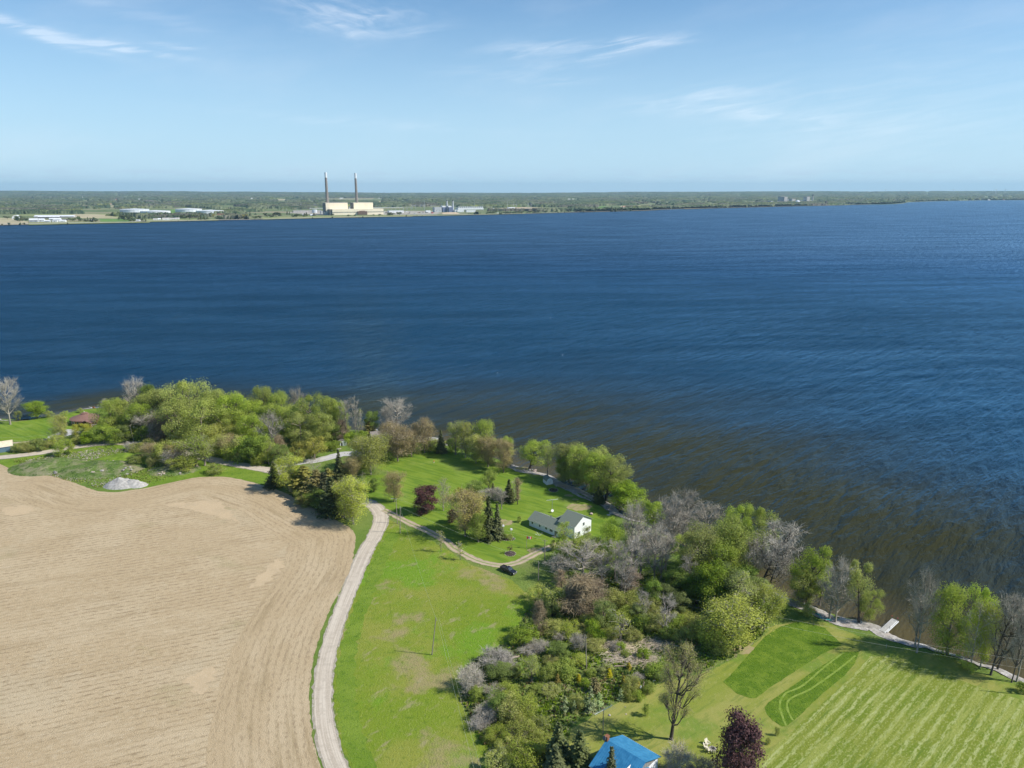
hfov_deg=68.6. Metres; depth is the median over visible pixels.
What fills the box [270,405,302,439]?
willow
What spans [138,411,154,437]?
bare tree
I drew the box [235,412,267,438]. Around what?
willow
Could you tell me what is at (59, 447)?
bush
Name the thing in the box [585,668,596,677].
bush
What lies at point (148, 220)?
field
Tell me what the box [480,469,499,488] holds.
maple tree
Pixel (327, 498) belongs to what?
spruce tree
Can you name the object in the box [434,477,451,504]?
budding tree
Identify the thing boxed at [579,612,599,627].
bush
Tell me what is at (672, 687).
old tree
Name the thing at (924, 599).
bare tree
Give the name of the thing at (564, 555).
leafy tree
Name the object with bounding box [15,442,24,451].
bush
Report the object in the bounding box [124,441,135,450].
bare bush
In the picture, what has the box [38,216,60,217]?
long barn
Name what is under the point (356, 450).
budding tree
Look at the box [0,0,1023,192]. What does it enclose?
sky
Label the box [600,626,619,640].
bush
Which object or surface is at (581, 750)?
spruce tree
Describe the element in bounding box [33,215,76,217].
long barn
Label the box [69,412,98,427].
round house
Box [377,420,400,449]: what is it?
budding tree
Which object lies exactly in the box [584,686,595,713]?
young larch
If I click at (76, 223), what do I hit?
field
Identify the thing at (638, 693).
bush
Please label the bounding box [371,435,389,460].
budding tree
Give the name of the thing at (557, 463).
willow
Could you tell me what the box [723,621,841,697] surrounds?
tall grass
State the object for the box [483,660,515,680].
bush
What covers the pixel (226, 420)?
willow
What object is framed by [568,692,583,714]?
bush
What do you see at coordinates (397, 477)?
budding tree
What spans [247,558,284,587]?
soil patch
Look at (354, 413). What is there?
bare tree
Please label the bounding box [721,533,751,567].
willow
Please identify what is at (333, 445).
bush
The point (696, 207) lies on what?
field
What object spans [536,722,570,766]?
spruce tree
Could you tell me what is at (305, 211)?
pale works
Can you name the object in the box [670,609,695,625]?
bush
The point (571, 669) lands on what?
bush
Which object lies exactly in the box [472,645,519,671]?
bare bush
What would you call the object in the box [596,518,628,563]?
willow
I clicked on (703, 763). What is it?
bare bush
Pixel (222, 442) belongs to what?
budding tree
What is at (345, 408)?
bare tree
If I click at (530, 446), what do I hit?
willow
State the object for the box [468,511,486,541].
maple tree
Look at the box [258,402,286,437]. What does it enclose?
willow
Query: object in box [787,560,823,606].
willow
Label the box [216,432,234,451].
budding tree
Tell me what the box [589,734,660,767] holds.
blue roofed house
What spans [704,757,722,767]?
bare bush
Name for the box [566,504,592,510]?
worn turf
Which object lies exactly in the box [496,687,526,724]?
bush
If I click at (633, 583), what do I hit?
vine covered tree
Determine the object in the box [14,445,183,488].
weeds
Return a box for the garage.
[0,440,12,452]
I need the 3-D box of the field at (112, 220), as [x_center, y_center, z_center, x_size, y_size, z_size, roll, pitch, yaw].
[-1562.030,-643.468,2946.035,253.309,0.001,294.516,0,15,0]
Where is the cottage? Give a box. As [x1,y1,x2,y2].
[369,430,383,437]
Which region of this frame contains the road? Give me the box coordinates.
[0,441,387,767]
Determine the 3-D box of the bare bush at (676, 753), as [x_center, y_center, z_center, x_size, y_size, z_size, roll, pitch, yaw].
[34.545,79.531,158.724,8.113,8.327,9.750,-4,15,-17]
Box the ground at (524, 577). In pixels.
[0,407,1017,767]
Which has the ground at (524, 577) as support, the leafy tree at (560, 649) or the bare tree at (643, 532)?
the bare tree at (643, 532)
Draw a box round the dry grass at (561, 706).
[460,572,751,767]
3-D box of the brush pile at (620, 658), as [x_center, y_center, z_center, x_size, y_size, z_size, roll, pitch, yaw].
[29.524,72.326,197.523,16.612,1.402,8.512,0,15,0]
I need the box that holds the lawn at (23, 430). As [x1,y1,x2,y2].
[0,409,110,441]
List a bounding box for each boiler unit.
[440,200,447,211]
[447,200,453,211]
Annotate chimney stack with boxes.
[324,172,328,202]
[354,173,357,202]
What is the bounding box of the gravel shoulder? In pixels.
[1,441,388,767]
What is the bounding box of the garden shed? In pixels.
[543,475,552,484]
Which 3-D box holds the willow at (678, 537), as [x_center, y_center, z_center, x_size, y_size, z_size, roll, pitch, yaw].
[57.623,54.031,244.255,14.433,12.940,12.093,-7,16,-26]
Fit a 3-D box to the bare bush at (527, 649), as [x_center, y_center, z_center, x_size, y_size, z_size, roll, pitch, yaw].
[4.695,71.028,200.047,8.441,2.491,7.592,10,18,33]
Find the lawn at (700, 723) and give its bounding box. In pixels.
[569,619,1023,767]
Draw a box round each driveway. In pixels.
[48,429,79,439]
[276,451,374,467]
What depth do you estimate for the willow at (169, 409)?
355.95 m
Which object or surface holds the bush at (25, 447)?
on the gravel shoulder
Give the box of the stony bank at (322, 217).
[0,204,864,224]
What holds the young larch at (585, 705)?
on the brush floor
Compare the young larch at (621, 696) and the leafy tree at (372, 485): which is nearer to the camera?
the young larch at (621, 696)
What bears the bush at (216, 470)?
on the verge at (247, 475)
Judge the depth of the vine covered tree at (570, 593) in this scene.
217.64 m
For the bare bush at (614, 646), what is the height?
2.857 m
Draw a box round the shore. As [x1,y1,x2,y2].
[0,191,1023,224]
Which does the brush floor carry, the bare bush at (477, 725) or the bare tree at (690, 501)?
the bare bush at (477, 725)
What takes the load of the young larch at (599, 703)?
on the brush floor
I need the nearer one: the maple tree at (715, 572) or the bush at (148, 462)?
the maple tree at (715, 572)
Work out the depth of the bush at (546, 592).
216.00 m
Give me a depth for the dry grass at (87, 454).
347.81 m
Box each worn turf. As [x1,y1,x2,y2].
[499,519,513,524]
[527,547,538,551]
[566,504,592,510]
[732,645,754,654]
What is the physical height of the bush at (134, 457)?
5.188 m
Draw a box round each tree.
[0,375,24,424]
[20,400,49,417]
[46,413,71,439]
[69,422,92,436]
[84,424,113,442]
[104,425,129,443]
[114,418,139,436]
[115,424,133,442]
[121,375,146,407]
[124,215,132,220]
[130,406,160,436]
[136,383,156,415]
[137,442,163,462]
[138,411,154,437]
[142,415,174,442]
[166,440,189,458]
[202,421,236,444]
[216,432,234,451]
[216,437,235,454]
[237,437,269,462]
[252,410,284,444]
[262,461,285,490]
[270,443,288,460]
[271,433,288,454]
[271,452,304,488]
[286,465,311,493]
[287,384,306,409]
[288,439,310,462]
[293,481,317,507]
[299,435,327,459]
[302,469,320,502]
[304,485,324,509]
[305,458,322,470]
[309,472,327,509]
[311,476,344,519]
[325,468,339,484]
[327,421,343,439]
[327,473,371,526]
[327,482,349,519]
[332,450,344,479]
[332,460,348,481]
[332,479,355,516]
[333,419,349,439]
[336,400,350,426]
[343,455,363,476]
[344,432,392,474]
[345,437,374,465]
[346,395,359,431]
[353,409,364,430]
[363,421,376,435]
[364,410,379,430]
[367,477,381,491]
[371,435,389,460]
[377,397,414,423]
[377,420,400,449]
[377,420,414,460]
[378,406,395,428]
[379,468,407,501]
[402,427,421,456]
[409,416,439,453]
[433,477,453,508]
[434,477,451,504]
[435,430,446,454]
[435,431,447,453]
[435,484,486,536]
[446,509,457,523]
[454,418,473,457]
[460,490,486,525]
[462,433,484,462]
[465,480,485,492]
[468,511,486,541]
[473,432,498,466]
[478,489,490,496]
[479,496,498,543]
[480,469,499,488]
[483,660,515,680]
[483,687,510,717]
[490,438,516,472]
[492,503,505,542]
[493,489,508,508]
[499,479,516,503]
[511,477,522,504]
[530,599,548,635]
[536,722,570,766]
[541,553,569,577]
[542,744,568,767]
[543,596,561,616]
[548,536,611,577]
[548,639,571,659]
[552,543,577,565]
[553,569,568,587]
[554,571,607,616]
[555,583,589,615]
[555,673,560,684]
[565,729,593,767]
[570,734,591,767]
[575,674,581,681]
[579,575,611,612]
[589,552,617,579]
[591,486,605,504]
[591,596,615,628]
[604,479,649,512]
[604,746,616,767]
[606,479,632,504]
[606,538,625,577]
[606,668,612,677]
[610,559,637,592]
[613,543,634,582]
[617,566,645,591]
[620,500,650,561]
[620,675,625,683]
[621,536,645,569]
[623,497,643,554]
[626,662,631,670]
[627,529,647,570]
[628,543,653,575]
[628,602,650,623]
[633,587,650,613]
[634,522,650,547]
[637,529,660,561]
[638,520,676,579]
[642,703,649,714]
[643,500,665,528]
[644,576,662,604]
[645,531,677,578]
[651,487,696,547]
[651,582,674,607]
[653,593,678,631]
[654,639,713,740]
[656,507,692,548]
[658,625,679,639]
[659,566,691,593]
[660,532,678,569]
[664,589,691,613]
[670,487,699,516]
[676,512,706,532]
[679,554,698,595]
[679,567,712,603]
[687,557,732,610]
[692,495,726,534]
[693,590,776,652]
[700,580,727,612]
[713,560,749,595]
[718,571,751,622]
[722,560,769,583]
[738,534,773,569]
[744,573,772,592]
[746,579,789,633]
[749,517,816,579]
[754,538,799,587]
[816,573,861,619]
[822,554,857,621]
[904,592,933,647]
[905,566,942,652]
[958,598,1006,664]
[961,629,974,660]
[970,599,1010,667]
[982,590,1023,675]
[993,590,1023,669]
[1003,608,1023,682]
[1014,605,1023,681]
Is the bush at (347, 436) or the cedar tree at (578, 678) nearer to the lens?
the cedar tree at (578, 678)
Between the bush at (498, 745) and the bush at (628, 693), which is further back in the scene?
the bush at (628, 693)
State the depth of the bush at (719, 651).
198.06 m
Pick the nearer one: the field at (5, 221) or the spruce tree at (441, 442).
the spruce tree at (441, 442)
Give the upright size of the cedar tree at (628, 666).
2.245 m
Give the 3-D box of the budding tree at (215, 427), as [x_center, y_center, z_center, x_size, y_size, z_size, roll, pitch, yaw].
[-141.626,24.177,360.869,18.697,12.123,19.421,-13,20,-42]
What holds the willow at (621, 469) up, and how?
on the beach at (576, 491)
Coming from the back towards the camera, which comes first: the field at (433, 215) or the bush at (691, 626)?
the field at (433, 215)
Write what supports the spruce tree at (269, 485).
on the ground at (524, 577)
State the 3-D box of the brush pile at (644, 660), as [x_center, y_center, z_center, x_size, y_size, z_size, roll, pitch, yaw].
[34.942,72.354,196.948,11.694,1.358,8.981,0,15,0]
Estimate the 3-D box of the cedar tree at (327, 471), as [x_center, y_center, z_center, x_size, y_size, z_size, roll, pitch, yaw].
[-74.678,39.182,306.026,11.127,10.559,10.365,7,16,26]
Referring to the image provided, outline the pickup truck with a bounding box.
[500,564,516,574]
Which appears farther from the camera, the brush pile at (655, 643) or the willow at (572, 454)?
the willow at (572, 454)
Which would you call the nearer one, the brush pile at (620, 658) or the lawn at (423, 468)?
the brush pile at (620, 658)
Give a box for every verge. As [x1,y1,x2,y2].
[0,445,269,487]
[333,532,399,767]
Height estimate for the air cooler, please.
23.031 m
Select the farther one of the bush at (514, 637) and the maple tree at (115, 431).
the maple tree at (115, 431)
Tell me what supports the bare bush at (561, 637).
on the brush floor
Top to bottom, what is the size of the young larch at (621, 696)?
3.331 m
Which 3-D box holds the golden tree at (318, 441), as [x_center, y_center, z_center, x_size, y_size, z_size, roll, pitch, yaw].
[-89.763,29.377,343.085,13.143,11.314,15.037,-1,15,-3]
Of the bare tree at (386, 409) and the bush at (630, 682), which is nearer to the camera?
the bush at (630, 682)
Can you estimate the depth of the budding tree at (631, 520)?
246.50 m
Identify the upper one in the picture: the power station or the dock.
the power station
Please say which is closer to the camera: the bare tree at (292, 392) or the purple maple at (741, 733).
the purple maple at (741, 733)
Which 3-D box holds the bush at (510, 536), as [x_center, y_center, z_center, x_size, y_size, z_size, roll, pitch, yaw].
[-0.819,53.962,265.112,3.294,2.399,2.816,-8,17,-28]
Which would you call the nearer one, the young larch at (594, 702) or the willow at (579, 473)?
the young larch at (594, 702)
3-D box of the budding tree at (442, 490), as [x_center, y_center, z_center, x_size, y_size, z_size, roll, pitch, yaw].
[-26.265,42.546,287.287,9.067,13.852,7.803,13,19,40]
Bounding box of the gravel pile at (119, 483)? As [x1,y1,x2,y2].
[103,477,147,489]
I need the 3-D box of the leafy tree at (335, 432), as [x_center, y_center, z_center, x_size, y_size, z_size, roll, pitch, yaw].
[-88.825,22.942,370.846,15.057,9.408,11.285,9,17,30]
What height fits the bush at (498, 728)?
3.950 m
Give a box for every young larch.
[560,696,570,714]
[581,695,588,710]
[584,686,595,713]
[591,698,597,711]
[595,692,603,708]
[616,689,624,701]
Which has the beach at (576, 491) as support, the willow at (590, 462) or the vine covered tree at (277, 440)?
the willow at (590, 462)
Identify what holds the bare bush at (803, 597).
on the beach at (855, 624)
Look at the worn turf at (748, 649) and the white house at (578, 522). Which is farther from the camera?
the white house at (578, 522)
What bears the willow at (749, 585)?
on the brush floor
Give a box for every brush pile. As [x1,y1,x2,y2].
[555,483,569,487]
[591,635,625,651]
[594,649,640,667]
[599,638,660,658]
[629,652,664,669]
[630,637,680,652]
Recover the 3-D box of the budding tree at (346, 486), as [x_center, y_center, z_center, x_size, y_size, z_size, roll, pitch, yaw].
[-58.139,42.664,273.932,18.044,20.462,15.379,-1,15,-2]
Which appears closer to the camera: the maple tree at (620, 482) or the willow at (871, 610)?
the willow at (871, 610)
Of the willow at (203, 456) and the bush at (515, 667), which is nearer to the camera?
the bush at (515, 667)
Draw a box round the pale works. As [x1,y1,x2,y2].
[292,210,320,211]
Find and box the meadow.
[333,519,529,767]
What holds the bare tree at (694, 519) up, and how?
on the ground at (524, 577)
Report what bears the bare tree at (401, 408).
on the beach
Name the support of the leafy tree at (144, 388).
on the ground at (524, 577)
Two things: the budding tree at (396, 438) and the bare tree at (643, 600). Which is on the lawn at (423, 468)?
the budding tree at (396, 438)
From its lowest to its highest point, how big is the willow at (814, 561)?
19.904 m
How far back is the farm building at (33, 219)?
2770.20 m
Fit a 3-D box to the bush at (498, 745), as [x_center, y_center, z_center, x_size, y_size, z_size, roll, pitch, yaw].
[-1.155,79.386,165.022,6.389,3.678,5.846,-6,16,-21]
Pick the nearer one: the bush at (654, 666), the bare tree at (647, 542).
the bush at (654, 666)
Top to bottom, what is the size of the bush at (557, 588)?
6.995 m
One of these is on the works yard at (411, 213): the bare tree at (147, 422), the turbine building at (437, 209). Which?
the turbine building at (437, 209)
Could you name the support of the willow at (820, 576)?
on the ground at (524, 577)
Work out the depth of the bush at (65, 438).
363.40 m
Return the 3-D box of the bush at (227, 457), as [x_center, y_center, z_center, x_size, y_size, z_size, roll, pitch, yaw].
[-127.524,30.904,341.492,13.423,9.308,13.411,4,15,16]
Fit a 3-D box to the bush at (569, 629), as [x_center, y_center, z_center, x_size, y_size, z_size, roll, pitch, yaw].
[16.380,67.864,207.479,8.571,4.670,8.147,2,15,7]
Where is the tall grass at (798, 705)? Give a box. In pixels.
[765,651,858,725]
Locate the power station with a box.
[322,202,383,214]
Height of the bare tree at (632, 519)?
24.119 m
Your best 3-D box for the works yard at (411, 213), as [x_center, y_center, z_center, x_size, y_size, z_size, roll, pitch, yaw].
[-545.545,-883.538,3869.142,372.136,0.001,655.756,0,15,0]
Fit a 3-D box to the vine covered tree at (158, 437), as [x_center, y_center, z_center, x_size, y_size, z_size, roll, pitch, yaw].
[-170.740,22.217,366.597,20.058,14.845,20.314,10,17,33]
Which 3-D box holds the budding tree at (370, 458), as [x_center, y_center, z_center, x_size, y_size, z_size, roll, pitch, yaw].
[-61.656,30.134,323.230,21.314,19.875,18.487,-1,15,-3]
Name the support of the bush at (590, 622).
on the brush floor
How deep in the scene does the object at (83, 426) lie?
364.65 m
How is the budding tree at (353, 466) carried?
on the ground at (524, 577)
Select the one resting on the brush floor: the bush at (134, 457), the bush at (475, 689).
the bush at (475, 689)
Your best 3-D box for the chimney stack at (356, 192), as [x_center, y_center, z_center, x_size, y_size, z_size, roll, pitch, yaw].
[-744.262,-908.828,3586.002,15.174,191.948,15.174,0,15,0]
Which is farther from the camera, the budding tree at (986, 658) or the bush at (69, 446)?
the bush at (69, 446)
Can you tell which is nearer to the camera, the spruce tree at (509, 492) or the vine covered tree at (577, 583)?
the vine covered tree at (577, 583)
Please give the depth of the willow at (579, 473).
310.56 m
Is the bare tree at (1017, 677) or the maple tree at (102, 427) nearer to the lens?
the bare tree at (1017, 677)
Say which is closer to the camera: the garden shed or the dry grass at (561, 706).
the dry grass at (561, 706)
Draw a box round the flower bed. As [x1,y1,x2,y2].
[505,551,515,555]
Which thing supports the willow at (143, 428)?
on the ground at (524, 577)
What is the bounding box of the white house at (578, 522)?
[527,509,592,538]
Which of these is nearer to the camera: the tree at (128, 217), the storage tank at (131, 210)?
the tree at (128, 217)
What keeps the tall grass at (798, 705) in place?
on the lawn at (700, 723)
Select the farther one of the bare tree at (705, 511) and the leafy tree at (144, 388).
the leafy tree at (144, 388)
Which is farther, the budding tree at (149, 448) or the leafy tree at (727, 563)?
the budding tree at (149, 448)
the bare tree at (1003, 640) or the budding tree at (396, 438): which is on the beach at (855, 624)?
the bare tree at (1003, 640)
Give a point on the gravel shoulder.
(313, 717)
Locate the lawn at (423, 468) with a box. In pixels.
[359,445,614,562]
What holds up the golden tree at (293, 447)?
on the ground at (524, 577)
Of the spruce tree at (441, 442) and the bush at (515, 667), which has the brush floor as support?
the bush at (515, 667)
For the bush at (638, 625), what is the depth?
209.21 m
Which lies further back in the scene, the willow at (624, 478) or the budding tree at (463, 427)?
the budding tree at (463, 427)
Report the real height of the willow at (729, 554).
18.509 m
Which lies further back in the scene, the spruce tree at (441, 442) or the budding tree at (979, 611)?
the spruce tree at (441, 442)
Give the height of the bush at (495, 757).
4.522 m
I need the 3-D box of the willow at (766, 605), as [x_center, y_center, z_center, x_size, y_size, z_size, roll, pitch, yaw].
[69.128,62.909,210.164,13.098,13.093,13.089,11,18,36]
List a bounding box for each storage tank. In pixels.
[120,208,148,211]
[140,210,170,212]
[175,208,201,211]
[196,210,223,213]
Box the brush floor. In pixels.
[458,569,768,767]
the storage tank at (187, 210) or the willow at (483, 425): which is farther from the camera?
the storage tank at (187, 210)
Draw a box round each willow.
[86,398,130,435]
[99,395,142,425]
[121,402,152,441]
[125,388,167,430]
[144,386,184,431]
[148,397,205,445]
[154,376,215,435]
[169,433,213,466]
[175,395,228,443]
[192,433,216,465]
[194,387,230,428]
[210,391,253,435]
[210,411,239,436]
[218,390,248,423]
[223,406,259,435]
[234,399,265,434]
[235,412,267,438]
[248,385,273,429]
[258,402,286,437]
[260,439,276,463]
[263,387,297,434]
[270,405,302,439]
[281,411,313,445]
[292,391,327,437]
[301,412,337,443]
[315,395,340,429]
[327,400,349,435]
[445,419,464,454]
[470,418,498,460]
[498,436,515,463]
[515,437,550,469]
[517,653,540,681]
[540,444,555,474]
[545,441,581,482]
[553,455,570,481]
[554,521,573,543]
[554,531,591,570]
[561,443,590,488]
[569,456,597,484]
[575,533,607,566]
[577,444,615,492]
[582,451,621,495]
[582,526,590,538]
[591,453,634,501]
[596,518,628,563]
[606,468,628,493]
[667,532,699,572]
[672,518,723,581]
[691,514,762,570]
[693,536,744,574]
[717,570,763,614]
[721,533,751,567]
[722,500,756,536]
[738,597,769,630]
[739,502,782,556]
[741,580,771,627]
[742,585,782,628]
[784,545,832,605]
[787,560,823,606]
[807,569,836,605]
[844,559,875,622]
[859,588,884,622]
[926,580,970,658]
[955,582,999,657]
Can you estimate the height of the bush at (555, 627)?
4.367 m
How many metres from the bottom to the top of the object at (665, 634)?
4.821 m
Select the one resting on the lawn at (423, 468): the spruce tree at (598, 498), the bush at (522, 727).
the spruce tree at (598, 498)
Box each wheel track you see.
[779,652,843,725]
[786,655,855,719]
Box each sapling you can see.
[436,530,445,546]
[455,541,464,559]
[611,609,633,640]
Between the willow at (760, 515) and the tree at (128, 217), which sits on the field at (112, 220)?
the tree at (128, 217)
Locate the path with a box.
[381,509,573,567]
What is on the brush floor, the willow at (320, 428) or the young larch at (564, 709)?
the young larch at (564, 709)
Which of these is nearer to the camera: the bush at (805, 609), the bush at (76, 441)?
the bush at (805, 609)
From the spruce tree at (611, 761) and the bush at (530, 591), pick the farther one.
the bush at (530, 591)
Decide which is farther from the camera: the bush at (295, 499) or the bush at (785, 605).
the bush at (295, 499)
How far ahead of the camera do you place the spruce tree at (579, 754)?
158.16 m
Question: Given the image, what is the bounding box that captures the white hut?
[338,438,346,445]
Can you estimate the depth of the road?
211.01 m
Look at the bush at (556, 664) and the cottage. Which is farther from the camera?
the cottage
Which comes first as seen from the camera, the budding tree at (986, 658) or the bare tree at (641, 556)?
the budding tree at (986, 658)
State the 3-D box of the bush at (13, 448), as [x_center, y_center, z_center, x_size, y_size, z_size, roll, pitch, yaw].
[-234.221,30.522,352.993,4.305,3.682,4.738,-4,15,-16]
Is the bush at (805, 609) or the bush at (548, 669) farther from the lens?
the bush at (805, 609)
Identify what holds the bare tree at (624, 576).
on the brush floor
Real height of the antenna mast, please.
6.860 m
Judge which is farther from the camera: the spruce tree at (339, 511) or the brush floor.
the spruce tree at (339, 511)
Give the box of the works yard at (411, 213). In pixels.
[382,211,439,214]
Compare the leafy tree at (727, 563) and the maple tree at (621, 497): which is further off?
the maple tree at (621, 497)
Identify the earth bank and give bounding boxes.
[7,457,85,475]
[54,460,146,479]
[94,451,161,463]
[146,464,200,475]
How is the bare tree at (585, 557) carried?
on the brush floor
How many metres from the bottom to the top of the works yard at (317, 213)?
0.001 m
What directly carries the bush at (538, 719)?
on the brush floor
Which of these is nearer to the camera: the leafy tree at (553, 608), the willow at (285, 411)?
the leafy tree at (553, 608)
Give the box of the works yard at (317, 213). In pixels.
[288,212,322,214]
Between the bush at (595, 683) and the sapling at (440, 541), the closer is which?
the bush at (595, 683)
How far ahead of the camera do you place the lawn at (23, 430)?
388.21 m
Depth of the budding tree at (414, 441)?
344.53 m
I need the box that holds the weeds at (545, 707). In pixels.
[459,573,766,767]
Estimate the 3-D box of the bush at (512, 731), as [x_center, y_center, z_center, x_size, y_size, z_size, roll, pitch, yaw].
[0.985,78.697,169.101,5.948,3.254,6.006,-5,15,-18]
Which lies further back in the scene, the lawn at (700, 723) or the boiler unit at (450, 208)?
the boiler unit at (450, 208)
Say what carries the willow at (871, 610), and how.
on the beach at (855, 624)
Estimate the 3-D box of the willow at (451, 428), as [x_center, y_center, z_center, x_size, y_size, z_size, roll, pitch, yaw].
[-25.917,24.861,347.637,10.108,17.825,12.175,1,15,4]
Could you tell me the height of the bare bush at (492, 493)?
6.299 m
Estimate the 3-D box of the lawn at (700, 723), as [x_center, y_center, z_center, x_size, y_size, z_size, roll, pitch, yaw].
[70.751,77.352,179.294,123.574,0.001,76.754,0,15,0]
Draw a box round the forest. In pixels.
[0,191,1023,218]
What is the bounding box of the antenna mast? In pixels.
[596,705,612,734]
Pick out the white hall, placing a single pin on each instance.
(395, 211)
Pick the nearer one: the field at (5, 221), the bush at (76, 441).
the bush at (76, 441)
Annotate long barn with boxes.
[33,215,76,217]
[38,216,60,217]
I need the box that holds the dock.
[880,618,898,632]
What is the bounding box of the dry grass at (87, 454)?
[27,448,137,486]
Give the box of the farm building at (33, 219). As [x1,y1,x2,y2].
[29,218,38,221]
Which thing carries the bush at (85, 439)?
on the ground at (524, 577)
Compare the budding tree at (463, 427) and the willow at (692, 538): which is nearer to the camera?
the willow at (692, 538)
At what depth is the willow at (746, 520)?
252.01 m
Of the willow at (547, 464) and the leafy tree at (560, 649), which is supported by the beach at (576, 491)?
the willow at (547, 464)
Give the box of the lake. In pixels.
[0,200,1023,677]
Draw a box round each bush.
[10,445,17,452]
[13,411,22,419]
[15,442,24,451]
[18,440,36,453]
[28,437,49,450]
[43,410,53,417]
[43,439,53,448]
[47,434,63,445]
[50,438,73,456]
[63,436,74,442]
[67,442,74,452]
[69,433,83,443]
[78,431,99,444]
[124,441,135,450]
[125,453,143,464]
[127,438,156,452]
[145,456,156,467]
[150,437,174,465]
[158,446,184,466]
[165,453,199,471]
[204,462,227,475]
[205,433,223,457]
[215,433,245,461]
[216,444,240,461]
[228,433,252,463]
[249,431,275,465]
[250,449,267,465]
[294,489,315,507]
[325,440,341,450]
[341,461,354,477]
[343,431,356,443]
[351,429,368,440]
[419,437,445,452]
[445,437,458,452]
[455,659,487,696]
[464,714,489,732]
[468,684,481,703]
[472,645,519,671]
[474,698,502,724]
[479,724,497,743]
[479,746,510,767]
[480,682,505,701]
[484,486,503,500]
[485,721,512,748]
[492,734,519,752]
[494,678,521,700]
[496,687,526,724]
[503,733,547,767]
[504,712,543,745]
[505,534,513,539]
[506,619,540,645]
[506,632,523,644]
[506,663,521,677]
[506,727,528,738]
[511,688,539,718]
[513,641,539,659]
[523,581,544,602]
[527,681,546,694]
[527,729,553,755]
[529,636,550,652]
[529,713,550,732]
[538,661,554,680]
[539,682,561,697]
[540,586,566,617]
[541,652,558,664]
[542,618,568,637]
[547,659,565,673]
[549,539,558,550]
[549,586,566,600]
[552,655,577,682]
[553,630,566,640]
[557,617,582,639]
[568,631,586,651]
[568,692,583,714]
[572,652,588,664]
[575,622,592,639]
[577,678,588,687]
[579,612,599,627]
[584,618,601,640]
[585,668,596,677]
[586,637,608,653]
[587,628,608,641]
[588,678,601,693]
[596,662,614,676]
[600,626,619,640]
[604,587,626,610]
[605,615,621,627]
[608,638,627,651]
[615,604,633,625]
[615,640,626,650]
[618,589,641,611]
[620,649,632,656]
[621,685,637,703]
[622,674,640,690]
[623,626,644,645]
[627,614,653,632]
[627,672,644,680]
[630,689,644,701]
[636,647,651,659]
[637,595,663,618]
[641,680,655,694]
[642,619,661,631]
[644,657,671,680]
[645,612,667,631]
[658,736,692,767]
[663,611,687,635]
[668,626,691,645]
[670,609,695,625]
[679,612,711,639]
[682,748,707,767]
[692,618,726,650]
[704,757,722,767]
[708,629,740,656]
[774,598,789,613]
[774,726,779,735]
[790,590,815,603]
[800,601,816,616]
[959,659,974,673]
[1015,680,1023,692]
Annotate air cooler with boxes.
[455,206,483,210]
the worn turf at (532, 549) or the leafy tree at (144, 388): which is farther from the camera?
the leafy tree at (144, 388)
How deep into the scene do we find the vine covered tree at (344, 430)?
368.43 m
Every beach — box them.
[507,464,643,521]
[775,593,1023,682]
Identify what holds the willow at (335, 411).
on the ground at (524, 577)
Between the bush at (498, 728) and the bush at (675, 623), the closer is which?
the bush at (498, 728)
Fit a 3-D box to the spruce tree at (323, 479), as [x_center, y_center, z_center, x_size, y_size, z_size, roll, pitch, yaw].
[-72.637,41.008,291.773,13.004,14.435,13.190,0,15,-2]
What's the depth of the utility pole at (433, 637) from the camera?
198.18 m
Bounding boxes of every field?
[0,218,27,224]
[0,476,355,767]
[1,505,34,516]
[23,214,134,217]
[29,221,147,224]
[73,214,117,218]
[100,219,129,221]
[146,219,217,221]
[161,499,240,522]
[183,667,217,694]
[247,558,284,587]
[262,216,406,218]
[375,213,511,215]
[684,207,710,208]
[759,655,1023,767]
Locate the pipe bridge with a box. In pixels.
[373,207,403,209]
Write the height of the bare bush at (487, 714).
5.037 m
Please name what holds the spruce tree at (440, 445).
on the lawn at (423, 468)
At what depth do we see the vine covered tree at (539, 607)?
207.81 m
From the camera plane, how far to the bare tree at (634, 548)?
230.97 m
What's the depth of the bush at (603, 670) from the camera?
191.20 m
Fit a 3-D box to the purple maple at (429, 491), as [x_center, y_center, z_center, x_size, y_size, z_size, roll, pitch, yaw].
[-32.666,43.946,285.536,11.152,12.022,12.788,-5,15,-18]
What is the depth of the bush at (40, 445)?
353.52 m
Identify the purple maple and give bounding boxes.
[411,484,438,515]
[705,705,767,767]
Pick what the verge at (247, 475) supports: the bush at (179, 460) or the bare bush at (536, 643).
the bush at (179, 460)
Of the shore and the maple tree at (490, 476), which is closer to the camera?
the maple tree at (490, 476)
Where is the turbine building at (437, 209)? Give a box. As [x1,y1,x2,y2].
[433,207,441,211]
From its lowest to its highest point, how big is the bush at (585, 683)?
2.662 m
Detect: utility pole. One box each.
[431,618,436,654]
[585,635,586,668]
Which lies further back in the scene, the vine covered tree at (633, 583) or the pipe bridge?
the pipe bridge
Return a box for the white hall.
[388,210,403,212]

